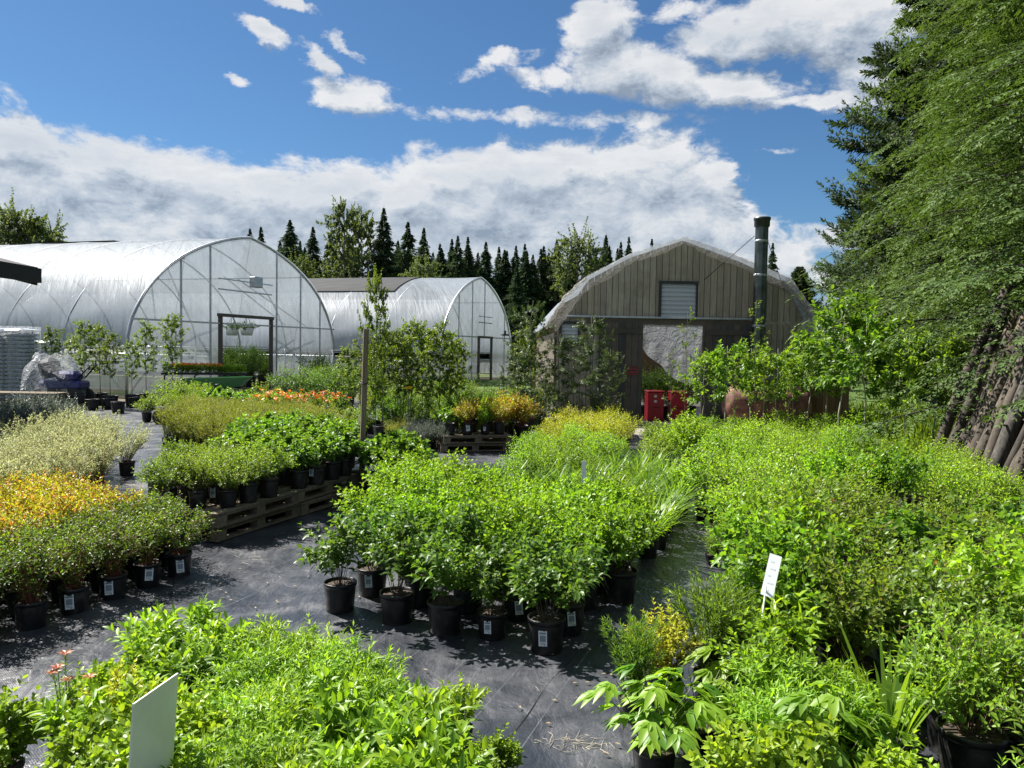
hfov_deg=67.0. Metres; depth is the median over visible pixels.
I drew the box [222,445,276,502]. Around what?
potted shrub
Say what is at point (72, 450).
potted willow
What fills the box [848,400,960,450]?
wild grass
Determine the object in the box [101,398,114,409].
empty pot
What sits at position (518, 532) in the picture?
potted shrub
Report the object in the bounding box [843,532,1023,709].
potted rose
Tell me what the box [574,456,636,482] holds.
potted daylily
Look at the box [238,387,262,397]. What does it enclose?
potted broadleaf shrub
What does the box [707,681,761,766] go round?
potted perennial
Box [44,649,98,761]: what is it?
potted lily
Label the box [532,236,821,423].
board barn
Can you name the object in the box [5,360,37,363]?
soil bag
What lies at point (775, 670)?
potted perennial
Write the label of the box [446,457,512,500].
potted shrub
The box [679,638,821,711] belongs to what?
potted perennial
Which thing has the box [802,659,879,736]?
potted perennial
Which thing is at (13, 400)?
potted silver shrub
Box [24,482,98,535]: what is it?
potted golden spirea
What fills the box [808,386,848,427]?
wooden screen
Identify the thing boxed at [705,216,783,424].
flue pipe
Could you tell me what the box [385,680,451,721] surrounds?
potted perennial
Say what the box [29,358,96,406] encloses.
wrapped machine
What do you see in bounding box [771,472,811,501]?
potted spirea
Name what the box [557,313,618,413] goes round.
young tree
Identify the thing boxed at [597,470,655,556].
potted shrub
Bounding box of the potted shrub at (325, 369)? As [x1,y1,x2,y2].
[309,363,341,401]
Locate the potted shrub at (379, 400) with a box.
[374,387,395,420]
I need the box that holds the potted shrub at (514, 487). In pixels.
[492,476,553,534]
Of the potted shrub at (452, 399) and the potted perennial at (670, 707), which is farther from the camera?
the potted shrub at (452, 399)
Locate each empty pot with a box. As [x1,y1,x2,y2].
[84,399,99,410]
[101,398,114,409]
[110,401,125,412]
[128,397,140,407]
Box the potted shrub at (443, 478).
[429,469,455,492]
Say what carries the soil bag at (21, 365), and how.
on the soil bag at (21, 369)
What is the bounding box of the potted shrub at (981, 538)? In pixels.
[967,505,1014,549]
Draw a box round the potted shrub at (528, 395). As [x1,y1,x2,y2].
[512,384,539,423]
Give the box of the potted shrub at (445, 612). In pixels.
[393,523,483,636]
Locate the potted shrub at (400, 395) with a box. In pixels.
[377,383,418,420]
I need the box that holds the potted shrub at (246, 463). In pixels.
[229,449,255,497]
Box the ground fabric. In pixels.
[0,399,939,767]
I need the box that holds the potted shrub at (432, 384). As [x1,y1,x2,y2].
[419,380,440,395]
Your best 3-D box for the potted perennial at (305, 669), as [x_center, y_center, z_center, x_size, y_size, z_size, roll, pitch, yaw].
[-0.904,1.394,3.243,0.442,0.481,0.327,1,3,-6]
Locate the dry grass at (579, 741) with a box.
[534,731,614,757]
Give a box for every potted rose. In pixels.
[142,381,180,403]
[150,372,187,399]
[164,382,203,401]
[171,377,206,394]
[195,380,210,391]
[251,380,279,394]
[745,482,825,530]
[746,473,846,535]
[776,547,894,664]
[780,533,941,693]
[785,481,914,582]
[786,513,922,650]
[799,455,886,556]
[824,498,879,560]
[836,523,995,675]
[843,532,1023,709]
[899,466,1013,557]
[908,528,1014,657]
[922,582,1023,698]
[949,511,1023,621]
[982,467,1023,526]
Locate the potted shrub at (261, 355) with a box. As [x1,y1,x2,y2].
[256,348,268,382]
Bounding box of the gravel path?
[631,422,722,437]
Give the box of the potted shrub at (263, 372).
[258,360,268,384]
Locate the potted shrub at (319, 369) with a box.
[309,363,330,394]
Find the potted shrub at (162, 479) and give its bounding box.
[131,450,193,505]
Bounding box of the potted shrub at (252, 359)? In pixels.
[237,347,265,376]
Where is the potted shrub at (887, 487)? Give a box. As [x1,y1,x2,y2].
[865,455,902,523]
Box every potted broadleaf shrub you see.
[191,380,207,390]
[197,392,213,400]
[201,388,230,398]
[203,385,227,394]
[208,429,249,449]
[216,390,238,402]
[220,431,257,448]
[222,421,270,440]
[224,417,263,431]
[224,428,283,451]
[225,413,271,428]
[236,421,275,433]
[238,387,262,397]
[239,393,257,402]
[243,422,279,437]
[247,440,278,475]
[249,410,278,422]
[251,430,273,443]
[258,417,285,431]
[260,417,285,425]
[264,433,302,485]
[269,426,298,439]
[270,411,298,421]
[271,411,305,425]
[271,415,296,430]
[272,430,302,442]
[275,406,305,419]
[275,420,309,431]
[279,423,309,436]
[281,441,319,488]
[285,431,318,467]
[288,417,304,424]
[292,415,326,435]
[292,424,323,440]
[293,433,338,484]
[295,429,329,462]
[301,420,338,435]
[311,420,355,459]
[312,410,338,422]
[312,413,338,425]
[314,432,344,479]
[320,418,347,429]
[330,435,366,475]
[333,422,359,467]
[341,418,366,444]
[346,422,359,446]
[348,431,399,495]
[366,430,414,447]
[370,434,428,469]
[371,427,413,471]
[394,438,439,464]
[397,428,430,451]
[437,406,461,434]
[439,400,461,428]
[859,502,951,594]
[860,504,930,561]
[921,512,1023,605]
[950,496,1007,542]
[980,510,1023,542]
[1001,493,1023,524]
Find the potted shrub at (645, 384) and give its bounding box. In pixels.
[641,367,667,416]
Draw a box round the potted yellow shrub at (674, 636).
[620,597,703,706]
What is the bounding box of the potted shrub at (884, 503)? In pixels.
[863,489,933,536]
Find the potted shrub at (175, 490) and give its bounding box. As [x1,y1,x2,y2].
[154,449,193,497]
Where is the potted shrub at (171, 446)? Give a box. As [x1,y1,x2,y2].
[154,435,201,459]
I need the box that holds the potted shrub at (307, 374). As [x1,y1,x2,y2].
[291,361,325,400]
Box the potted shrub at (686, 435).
[659,408,713,474]
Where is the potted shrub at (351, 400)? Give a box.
[332,366,361,406]
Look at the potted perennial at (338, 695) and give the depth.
3.01 m
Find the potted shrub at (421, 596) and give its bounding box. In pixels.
[383,509,468,608]
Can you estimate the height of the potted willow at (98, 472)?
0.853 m
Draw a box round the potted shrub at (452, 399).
[438,384,474,404]
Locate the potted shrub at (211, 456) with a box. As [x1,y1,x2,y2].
[190,450,217,497]
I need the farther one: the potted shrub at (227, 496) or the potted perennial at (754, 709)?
the potted shrub at (227, 496)
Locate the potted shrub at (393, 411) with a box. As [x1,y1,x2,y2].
[378,401,409,421]
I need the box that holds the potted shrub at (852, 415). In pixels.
[836,406,882,426]
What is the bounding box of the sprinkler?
[405,386,411,422]
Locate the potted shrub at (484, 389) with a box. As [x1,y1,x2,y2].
[473,380,500,400]
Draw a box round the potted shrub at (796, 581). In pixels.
[708,518,851,660]
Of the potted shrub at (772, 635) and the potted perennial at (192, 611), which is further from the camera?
the potted perennial at (192, 611)
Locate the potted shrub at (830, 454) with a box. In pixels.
[799,437,878,490]
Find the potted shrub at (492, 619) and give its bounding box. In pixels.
[453,543,539,640]
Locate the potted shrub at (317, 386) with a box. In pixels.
[305,368,327,404]
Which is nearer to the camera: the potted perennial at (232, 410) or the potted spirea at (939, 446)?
the potted spirea at (939, 446)
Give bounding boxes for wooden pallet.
[173,489,298,527]
[176,502,299,541]
[275,483,363,515]
[278,473,358,501]
[433,438,509,451]
[439,430,512,443]
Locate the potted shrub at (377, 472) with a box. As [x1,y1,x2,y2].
[361,455,418,499]
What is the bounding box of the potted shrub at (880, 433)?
[872,427,908,442]
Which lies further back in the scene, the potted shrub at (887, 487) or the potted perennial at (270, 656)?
the potted shrub at (887, 487)
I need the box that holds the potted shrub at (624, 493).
[577,469,655,564]
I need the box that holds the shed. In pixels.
[0,258,41,284]
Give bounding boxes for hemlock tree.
[781,0,1023,385]
[808,246,892,389]
[828,0,1023,456]
[833,0,1023,429]
[847,351,956,396]
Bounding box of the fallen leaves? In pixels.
[47,520,928,767]
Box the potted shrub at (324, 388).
[315,364,346,396]
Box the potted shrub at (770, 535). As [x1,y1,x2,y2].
[697,495,875,646]
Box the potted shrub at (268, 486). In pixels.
[245,442,299,497]
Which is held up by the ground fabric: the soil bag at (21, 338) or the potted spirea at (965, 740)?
the potted spirea at (965, 740)
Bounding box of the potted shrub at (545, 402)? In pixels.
[525,382,562,422]
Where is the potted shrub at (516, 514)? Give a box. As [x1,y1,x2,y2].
[444,480,538,596]
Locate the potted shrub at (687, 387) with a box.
[667,374,698,395]
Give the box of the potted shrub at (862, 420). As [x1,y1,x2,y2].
[841,409,884,433]
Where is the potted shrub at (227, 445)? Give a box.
[212,437,238,453]
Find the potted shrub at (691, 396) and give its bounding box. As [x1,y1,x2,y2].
[673,372,700,417]
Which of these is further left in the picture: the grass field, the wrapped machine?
the wrapped machine
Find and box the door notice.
[627,367,637,374]
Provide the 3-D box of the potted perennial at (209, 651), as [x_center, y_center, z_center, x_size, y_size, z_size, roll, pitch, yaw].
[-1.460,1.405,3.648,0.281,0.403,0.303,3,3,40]
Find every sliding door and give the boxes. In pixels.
[598,322,642,420]
[703,324,751,422]
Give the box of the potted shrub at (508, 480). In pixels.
[476,469,538,503]
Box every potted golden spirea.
[0,477,45,504]
[0,482,47,505]
[0,483,54,514]
[0,491,76,524]
[0,503,41,595]
[0,509,29,538]
[2,464,60,494]
[3,508,67,581]
[14,478,77,508]
[16,471,71,493]
[19,473,75,505]
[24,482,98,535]
[30,483,98,568]
[34,467,88,490]
[42,470,88,490]
[55,471,119,503]
[56,477,89,494]
[63,475,123,513]
[77,490,126,518]
[96,479,157,537]
[451,398,482,434]
[458,393,488,431]
[483,389,521,440]
[484,398,510,433]
[501,391,545,442]
[530,425,575,442]
[532,420,565,436]
[541,411,583,429]
[553,401,584,419]
[554,419,595,435]
[564,409,602,433]
[565,408,591,421]
[578,406,598,419]
[579,411,614,423]
[583,413,627,436]
[584,401,616,414]
[592,415,636,444]
[594,398,634,420]
[602,422,636,439]
[609,409,643,449]
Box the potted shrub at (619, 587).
[577,491,673,604]
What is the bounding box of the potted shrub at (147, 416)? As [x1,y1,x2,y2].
[131,395,158,421]
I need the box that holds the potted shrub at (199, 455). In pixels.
[181,449,210,480]
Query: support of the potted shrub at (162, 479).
on the wooden pallet at (218, 516)
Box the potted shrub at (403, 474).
[365,457,433,505]
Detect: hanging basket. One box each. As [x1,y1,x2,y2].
[223,318,243,335]
[235,318,259,335]
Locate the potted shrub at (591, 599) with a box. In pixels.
[544,509,634,611]
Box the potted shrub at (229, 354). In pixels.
[223,343,240,376]
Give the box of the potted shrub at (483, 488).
[441,478,487,498]
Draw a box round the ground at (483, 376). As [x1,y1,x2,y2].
[14,358,949,422]
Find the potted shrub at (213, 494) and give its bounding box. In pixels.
[191,446,247,503]
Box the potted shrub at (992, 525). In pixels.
[974,509,1023,543]
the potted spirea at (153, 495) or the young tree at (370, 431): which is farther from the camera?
the young tree at (370, 431)
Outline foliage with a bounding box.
[161,362,246,372]
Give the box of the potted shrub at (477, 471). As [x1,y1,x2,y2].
[442,462,492,483]
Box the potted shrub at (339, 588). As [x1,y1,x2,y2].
[293,509,384,614]
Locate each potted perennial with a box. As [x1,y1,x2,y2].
[0,674,55,767]
[23,682,117,760]
[34,691,134,767]
[49,673,192,737]
[54,663,113,714]
[59,720,130,767]
[66,663,146,709]
[67,652,122,696]
[89,638,147,670]
[90,629,191,681]
[90,736,129,767]
[91,682,215,754]
[103,606,180,656]
[115,676,232,742]
[122,634,173,665]
[122,715,215,766]
[124,599,182,632]
[128,668,187,710]
[131,636,214,692]
[136,604,185,661]
[136,668,191,699]
[152,403,180,446]
[154,623,206,688]
[159,399,183,437]
[161,403,190,448]
[166,723,295,767]
[167,413,195,443]
[168,634,233,689]
[170,398,198,437]
[170,706,266,767]
[170,743,200,767]
[173,394,199,408]
[174,402,192,440]
[175,413,193,447]
[176,593,231,647]
[177,392,202,401]
[177,694,243,767]
[179,406,205,446]
[181,404,204,440]
[183,394,207,406]
[183,681,244,722]
[186,405,212,437]
[187,610,253,690]
[187,643,279,700]
[188,414,213,452]
[189,611,236,677]
[190,684,270,750]
[193,674,245,720]
[195,417,216,446]
[196,715,274,767]
[197,403,230,418]
[198,409,228,441]
[200,395,226,404]
[201,676,331,750]
[205,399,226,406]
[205,407,230,434]
[208,417,231,437]
[210,632,305,726]
[212,634,269,685]
[215,404,234,415]
[215,712,324,767]
[216,413,239,427]
[220,411,248,428]
[222,668,300,733]
[225,612,279,650]
[227,612,315,670]
[230,396,259,405]
[235,404,261,417]
[239,407,263,417]
[242,654,342,756]
[243,660,309,703]
[244,400,265,410]
[249,716,343,766]
[252,402,281,415]
[252,734,341,767]
[257,639,310,684]
[269,635,363,717]
[274,400,294,410]
[277,753,371,767]
[278,644,332,684]
[279,623,358,675]
[280,613,348,656]
[282,666,370,763]
[283,399,305,408]
[283,406,308,413]
[283,728,381,767]
[292,402,314,410]
[295,401,320,412]
[296,620,396,681]
[306,404,327,414]
[306,659,375,717]
[307,688,387,763]
[310,403,341,415]
[310,405,339,416]
[314,730,399,767]
[321,647,406,695]
[330,411,357,425]
[337,726,402,767]
[339,409,360,419]
[342,688,405,740]
[344,640,409,688]
[348,662,412,715]
[352,403,379,418]
[353,414,374,436]
[356,390,376,406]
[360,688,453,751]
[362,669,452,711]
[365,715,473,767]
[370,410,388,424]
[373,700,460,757]
[383,419,398,432]
[384,424,397,434]
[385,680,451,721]
[392,416,403,427]
[393,728,486,767]
[394,421,406,429]
[394,683,486,757]
[396,406,418,422]
[401,417,417,430]
[409,389,424,421]
[416,720,496,767]
[437,672,491,748]
[471,722,523,767]
[505,386,521,420]
[527,385,549,424]
[573,663,732,767]
[601,606,670,723]
[623,666,765,759]
[636,431,676,464]
[636,442,672,460]
[639,417,667,438]
[641,424,675,463]
[661,565,757,704]
[667,415,706,429]
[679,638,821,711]
[682,719,792,767]
[695,421,716,457]
[695,525,729,565]
[699,458,731,490]
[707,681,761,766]
[708,567,776,692]
[714,509,728,528]
[716,649,840,757]
[719,414,751,425]
[722,414,758,434]
[724,637,831,731]
[733,589,836,678]
[736,420,769,435]
[736,711,876,767]
[754,416,771,430]
[765,422,796,440]
[766,420,791,432]
[771,680,923,767]
[792,425,822,440]
[798,657,905,767]
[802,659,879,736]
[813,421,851,437]
[817,656,874,733]
[842,728,936,767]
[847,448,878,492]
[852,435,891,460]
[858,434,893,454]
[868,439,914,493]
[871,563,931,650]
[872,673,926,748]
[878,431,919,447]
[882,429,920,457]
[904,564,1023,719]
[907,548,971,607]
[913,641,979,689]
[915,537,984,643]
[924,757,938,767]
[949,625,1023,767]
[995,693,1023,764]
[997,753,1023,767]
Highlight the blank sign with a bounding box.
[128,673,177,767]
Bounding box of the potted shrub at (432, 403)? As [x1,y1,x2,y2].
[418,390,446,424]
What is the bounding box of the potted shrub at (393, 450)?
[372,443,440,480]
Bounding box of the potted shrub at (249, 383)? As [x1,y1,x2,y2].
[231,340,268,386]
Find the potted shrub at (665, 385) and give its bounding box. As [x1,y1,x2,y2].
[647,372,688,417]
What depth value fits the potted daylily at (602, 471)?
8.79 m
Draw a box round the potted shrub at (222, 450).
[197,441,247,487]
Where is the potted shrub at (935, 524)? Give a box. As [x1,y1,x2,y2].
[912,502,962,538]
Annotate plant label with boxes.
[758,553,781,641]
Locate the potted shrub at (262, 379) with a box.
[249,354,268,385]
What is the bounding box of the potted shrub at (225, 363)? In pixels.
[223,346,239,388]
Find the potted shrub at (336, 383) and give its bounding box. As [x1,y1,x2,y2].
[321,363,361,407]
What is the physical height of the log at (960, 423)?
2.710 m
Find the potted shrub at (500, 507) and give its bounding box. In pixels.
[471,493,531,581]
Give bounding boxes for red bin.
[644,390,664,420]
[667,391,688,421]
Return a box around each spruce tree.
[236,220,338,354]
[257,227,266,242]
[301,227,338,355]
[315,236,337,274]
[327,251,352,355]
[338,263,359,355]
[356,208,402,356]
[386,249,429,357]
[389,222,432,356]
[391,240,402,275]
[415,228,436,356]
[434,244,446,277]
[436,248,447,276]
[442,239,454,277]
[444,236,485,358]
[451,265,484,355]
[462,237,483,358]
[462,251,479,276]
[474,242,499,357]
[474,252,482,276]
[480,250,512,358]
[481,251,511,352]
[487,264,534,370]
[492,247,501,285]
[504,246,521,313]
[508,244,539,343]
[508,251,540,370]
[525,255,550,365]
[535,249,552,318]
[537,246,546,278]
[541,240,569,316]
[544,253,557,304]
[567,247,579,298]
[585,252,598,275]
[588,235,613,275]
[615,248,619,260]
[619,242,623,258]
[623,237,632,255]
[767,243,778,272]
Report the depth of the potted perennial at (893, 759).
2.77 m
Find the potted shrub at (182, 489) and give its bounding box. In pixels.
[160,448,213,503]
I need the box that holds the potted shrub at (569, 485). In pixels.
[541,471,594,545]
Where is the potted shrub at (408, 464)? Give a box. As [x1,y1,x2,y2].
[381,451,444,520]
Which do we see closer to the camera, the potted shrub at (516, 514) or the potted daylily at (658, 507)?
the potted shrub at (516, 514)
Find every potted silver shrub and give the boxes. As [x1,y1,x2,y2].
[0,390,29,413]
[0,391,41,434]
[0,391,49,418]
[0,397,25,441]
[0,398,33,445]
[1,397,59,425]
[2,396,57,434]
[20,394,57,411]
[28,387,70,413]
[37,390,93,417]
[42,398,86,418]
[402,418,422,437]
[409,418,430,434]
[413,423,433,449]
[415,414,435,426]
[417,417,440,449]
[425,422,457,451]
[431,419,443,445]
[438,421,460,448]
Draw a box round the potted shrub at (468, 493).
[440,481,504,547]
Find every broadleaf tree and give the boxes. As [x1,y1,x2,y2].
[0,187,37,244]
[0,195,63,244]
[17,204,68,243]
[287,245,324,277]
[315,195,374,355]
[337,204,388,277]
[398,247,444,357]
[542,216,608,302]
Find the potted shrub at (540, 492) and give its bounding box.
[511,482,565,504]
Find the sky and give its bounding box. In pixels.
[0,0,926,354]
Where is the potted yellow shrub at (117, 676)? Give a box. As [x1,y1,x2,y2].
[79,655,160,712]
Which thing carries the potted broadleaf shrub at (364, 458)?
on the ground fabric
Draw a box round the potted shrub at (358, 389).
[350,360,375,399]
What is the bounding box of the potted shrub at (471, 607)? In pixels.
[431,494,509,614]
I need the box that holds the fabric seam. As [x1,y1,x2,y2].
[512,488,695,734]
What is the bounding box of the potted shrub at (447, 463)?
[426,454,465,480]
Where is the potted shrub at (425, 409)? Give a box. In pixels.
[404,381,445,422]
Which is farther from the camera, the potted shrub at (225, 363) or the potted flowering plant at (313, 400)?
the potted shrub at (225, 363)
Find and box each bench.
[0,391,68,406]
[161,372,247,389]
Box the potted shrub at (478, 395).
[467,387,494,402]
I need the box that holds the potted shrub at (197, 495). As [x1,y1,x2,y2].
[167,456,226,508]
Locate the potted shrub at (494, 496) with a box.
[448,480,511,513]
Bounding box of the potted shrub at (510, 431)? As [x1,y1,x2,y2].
[496,386,522,437]
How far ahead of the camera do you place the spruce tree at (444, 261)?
69.15 m
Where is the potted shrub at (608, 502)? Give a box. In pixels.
[560,487,651,564]
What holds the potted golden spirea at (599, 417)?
on the ground fabric
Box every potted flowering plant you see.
[244,388,279,404]
[261,389,286,404]
[273,390,304,403]
[284,389,313,406]
[298,388,324,410]
[311,387,337,410]
[321,391,351,414]
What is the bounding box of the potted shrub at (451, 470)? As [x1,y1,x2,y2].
[421,447,483,493]
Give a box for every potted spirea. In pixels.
[0,514,64,603]
[0,518,66,616]
[0,529,75,631]
[0,539,19,581]
[0,547,31,619]
[14,508,97,590]
[27,511,100,603]
[32,523,114,615]
[56,496,127,579]
[63,503,140,590]
[79,514,149,600]
[91,491,159,568]
[99,500,173,578]
[118,502,182,588]
[125,485,186,558]
[133,487,198,566]
[146,503,220,576]
[499,445,538,479]
[502,445,558,480]
[506,434,552,476]
[508,425,548,451]
[517,444,570,472]
[518,425,551,440]
[522,433,562,452]
[533,434,561,447]
[534,445,571,465]
[540,432,568,444]
[543,436,579,465]
[550,429,589,456]
[552,423,585,438]
[555,419,597,438]
[558,442,605,472]
[559,428,594,446]
[571,431,623,460]
[573,444,606,466]
[583,429,624,458]
[593,429,629,455]
[605,433,631,457]
[653,428,676,462]
[665,437,750,520]
[667,426,709,459]
[670,441,703,465]
[678,424,754,476]
[691,468,782,564]
[693,417,724,433]
[695,451,798,516]
[698,441,744,495]
[702,468,775,527]
[721,411,777,448]
[725,446,783,474]
[727,415,777,446]
[727,434,769,450]
[728,433,794,467]
[731,459,771,488]
[734,442,775,468]
[748,461,843,515]
[752,439,837,489]
[757,426,794,470]
[760,424,799,443]
[763,430,822,485]
[764,404,806,427]
[764,427,832,480]
[768,418,801,432]
[771,456,805,483]
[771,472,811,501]
[777,437,819,471]
[783,410,829,436]
[791,429,835,451]
[797,427,828,447]
[809,462,886,546]
[812,420,876,455]
[816,411,847,429]
[816,430,868,458]
[817,426,859,446]
[855,425,889,444]
[869,602,1023,755]
[880,599,1023,767]
[893,464,941,510]
[900,449,975,509]
[906,437,973,460]
[911,434,976,492]
[912,456,997,524]
[922,444,988,473]
[924,446,988,503]
[929,450,1017,519]
[941,448,996,509]
[944,610,1023,721]
[947,463,1023,529]
[949,463,1023,506]
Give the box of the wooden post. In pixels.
[359,329,368,486]
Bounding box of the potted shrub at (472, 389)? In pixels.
[445,371,486,400]
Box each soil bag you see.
[4,328,37,332]
[4,333,37,336]
[4,336,37,340]
[4,340,35,344]
[4,344,37,348]
[4,348,38,352]
[4,352,37,355]
[4,356,37,359]
[4,364,37,367]
[4,368,38,371]
[4,387,37,390]
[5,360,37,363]
[5,371,38,375]
[5,375,38,379]
[5,379,38,383]
[5,383,36,387]
[5,391,31,395]
[5,395,29,398]
[34,348,61,351]
[35,344,60,347]
[35,352,60,355]
[36,340,60,344]
[36,356,59,358]
[37,377,56,380]
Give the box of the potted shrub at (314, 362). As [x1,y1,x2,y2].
[295,349,328,372]
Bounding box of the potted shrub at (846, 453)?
[820,441,874,491]
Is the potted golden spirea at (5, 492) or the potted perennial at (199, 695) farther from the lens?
the potted golden spirea at (5, 492)
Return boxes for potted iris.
[424,393,460,424]
[449,390,478,429]
[457,390,488,429]
[835,614,977,762]
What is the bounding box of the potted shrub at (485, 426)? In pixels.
[476,401,495,433]
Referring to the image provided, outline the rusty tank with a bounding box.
[721,380,811,428]
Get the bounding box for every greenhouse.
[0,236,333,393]
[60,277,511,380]
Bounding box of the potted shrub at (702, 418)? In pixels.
[697,413,720,429]
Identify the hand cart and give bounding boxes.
[152,384,218,423]
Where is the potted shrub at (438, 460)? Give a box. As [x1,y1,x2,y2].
[401,444,449,470]
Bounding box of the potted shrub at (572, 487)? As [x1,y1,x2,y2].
[552,475,601,501]
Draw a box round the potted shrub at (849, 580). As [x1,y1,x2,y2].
[827,560,856,606]
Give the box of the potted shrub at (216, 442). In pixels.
[203,434,241,452]
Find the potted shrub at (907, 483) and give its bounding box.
[850,434,933,519]
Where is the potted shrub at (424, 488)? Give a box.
[386,461,460,542]
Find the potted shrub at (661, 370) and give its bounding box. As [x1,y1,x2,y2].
[644,361,678,392]
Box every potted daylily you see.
[471,461,553,491]
[503,464,570,497]
[514,455,587,491]
[514,464,590,494]
[515,450,597,482]
[523,461,555,493]
[527,463,610,490]
[533,459,604,483]
[540,444,583,470]
[544,471,608,497]
[545,459,627,488]
[551,456,615,487]
[558,448,621,471]
[559,473,638,491]
[562,459,627,485]
[569,465,657,491]
[571,449,614,472]
[571,450,622,485]
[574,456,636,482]
[579,450,653,483]
[580,451,637,477]
[595,461,661,486]
[596,466,655,486]
[599,452,686,480]
[600,449,672,474]
[602,458,679,491]
[605,447,681,472]
[608,446,636,465]
[619,480,704,532]
[621,446,661,474]
[622,478,675,534]
[622,483,703,537]
[626,474,679,525]
[627,463,679,503]
[627,469,684,517]
[629,460,676,492]
[630,480,705,549]
[632,453,694,476]
[633,462,700,510]
[633,490,705,558]
[640,464,718,518]
[648,453,688,471]
[651,473,709,524]
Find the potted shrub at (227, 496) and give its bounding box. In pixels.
[206,456,258,507]
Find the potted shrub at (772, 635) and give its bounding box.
[701,594,842,699]
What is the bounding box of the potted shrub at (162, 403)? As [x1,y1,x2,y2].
[153,393,178,406]
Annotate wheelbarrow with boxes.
[164,376,253,394]
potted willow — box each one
[0,410,53,444]
[0,422,51,479]
[0,423,66,449]
[0,427,40,469]
[0,433,20,457]
[0,435,48,472]
[0,438,63,482]
[0,439,31,486]
[0,442,21,482]
[0,444,63,486]
[12,428,83,472]
[14,419,77,452]
[20,407,81,445]
[20,409,73,429]
[24,440,101,486]
[29,410,82,440]
[29,417,103,444]
[30,436,101,480]
[43,404,102,427]
[44,417,118,476]
[54,402,109,428]
[54,411,122,474]
[57,425,129,490]
[61,425,126,482]
[66,408,125,440]
[89,409,130,455]
[106,420,153,475]
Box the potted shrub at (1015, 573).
[934,519,1023,629]
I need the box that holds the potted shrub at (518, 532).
[483,511,563,609]
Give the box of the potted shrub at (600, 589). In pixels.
[570,496,637,593]
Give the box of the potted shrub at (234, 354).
[223,341,252,376]
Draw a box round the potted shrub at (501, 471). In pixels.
[471,459,519,485]
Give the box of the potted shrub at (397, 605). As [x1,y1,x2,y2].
[358,500,431,625]
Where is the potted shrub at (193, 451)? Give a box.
[165,444,202,463]
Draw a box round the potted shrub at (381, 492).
[363,484,431,567]
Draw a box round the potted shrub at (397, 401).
[381,386,417,421]
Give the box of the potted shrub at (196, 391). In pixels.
[184,387,205,396]
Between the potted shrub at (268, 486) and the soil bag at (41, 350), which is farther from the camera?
the soil bag at (41, 350)
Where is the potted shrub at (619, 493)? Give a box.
[542,473,635,514]
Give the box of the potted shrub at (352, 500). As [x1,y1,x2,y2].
[330,476,404,555]
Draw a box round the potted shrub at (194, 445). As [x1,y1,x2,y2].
[180,438,210,456]
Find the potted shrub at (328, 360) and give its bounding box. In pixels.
[307,350,337,371]
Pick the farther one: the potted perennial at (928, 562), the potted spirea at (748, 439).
the potted spirea at (748, 439)
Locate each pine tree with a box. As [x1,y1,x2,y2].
[791,266,820,366]
[806,0,1022,399]
[809,46,965,399]
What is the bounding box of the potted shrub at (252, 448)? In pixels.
[228,438,273,492]
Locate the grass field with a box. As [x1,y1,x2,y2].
[436,378,962,411]
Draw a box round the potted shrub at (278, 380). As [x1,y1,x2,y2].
[266,358,300,392]
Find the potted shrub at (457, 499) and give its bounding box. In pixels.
[417,479,482,563]
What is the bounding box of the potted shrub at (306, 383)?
[280,359,323,393]
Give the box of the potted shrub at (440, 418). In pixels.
[429,402,445,424]
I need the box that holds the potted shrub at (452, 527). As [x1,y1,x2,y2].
[443,496,494,544]
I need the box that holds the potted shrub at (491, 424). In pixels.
[481,401,503,431]
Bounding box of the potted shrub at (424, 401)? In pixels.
[411,395,440,420]
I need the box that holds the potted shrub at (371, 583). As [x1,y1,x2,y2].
[333,497,413,598]
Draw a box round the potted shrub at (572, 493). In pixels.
[520,479,597,573]
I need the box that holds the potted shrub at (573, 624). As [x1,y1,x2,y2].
[530,522,622,637]
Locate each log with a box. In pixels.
[924,284,1011,472]
[943,310,1019,448]
[946,299,1012,449]
[948,330,1013,457]
[963,318,1023,447]
[965,309,1023,451]
[968,331,1023,456]
[972,346,1023,463]
[980,331,1011,397]
[981,355,1023,473]
[985,372,1023,497]
[999,440,1023,507]
[1001,418,1023,478]
[1006,448,1019,476]
[1007,445,1023,499]
[1014,420,1023,442]
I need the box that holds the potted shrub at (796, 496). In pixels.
[720,473,861,590]
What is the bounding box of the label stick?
[581,461,585,488]
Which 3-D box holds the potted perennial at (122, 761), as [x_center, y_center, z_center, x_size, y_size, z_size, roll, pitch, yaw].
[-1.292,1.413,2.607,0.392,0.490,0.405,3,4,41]
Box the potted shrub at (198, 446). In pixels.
[191,442,212,455]
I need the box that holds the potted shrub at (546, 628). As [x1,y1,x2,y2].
[503,535,611,655]
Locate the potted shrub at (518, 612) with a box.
[470,515,561,621]
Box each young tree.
[36,322,65,368]
[60,336,83,398]
[67,319,100,379]
[82,321,118,405]
[95,330,123,400]
[120,339,142,406]
[130,317,162,404]
[157,312,189,392]
[332,343,361,430]
[347,332,373,486]
[357,263,397,438]
[358,340,385,434]
[364,316,405,437]
[380,330,412,428]
[387,333,420,425]
[391,315,432,431]
[402,320,443,424]
[415,316,461,445]
[433,329,466,398]
[446,338,476,396]
[493,350,530,427]
[502,300,562,429]
[506,321,542,416]
[529,366,561,436]
[534,334,579,424]
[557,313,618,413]
[588,349,628,409]
[661,349,679,450]
[676,307,697,423]
[676,347,730,445]
[697,336,760,421]
[708,381,719,421]
[726,340,772,419]
[728,375,739,449]
[739,349,792,412]
[740,300,770,422]
[751,341,801,419]
[757,378,767,422]
[769,350,815,432]
[778,329,837,420]
[782,375,795,424]
[789,282,902,425]
[801,330,850,416]
[819,303,905,451]
[855,313,930,429]
[867,326,959,463]
[903,329,979,449]
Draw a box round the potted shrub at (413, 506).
[376,487,467,571]
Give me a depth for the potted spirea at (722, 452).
9.56 m
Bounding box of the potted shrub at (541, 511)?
[494,485,583,594]

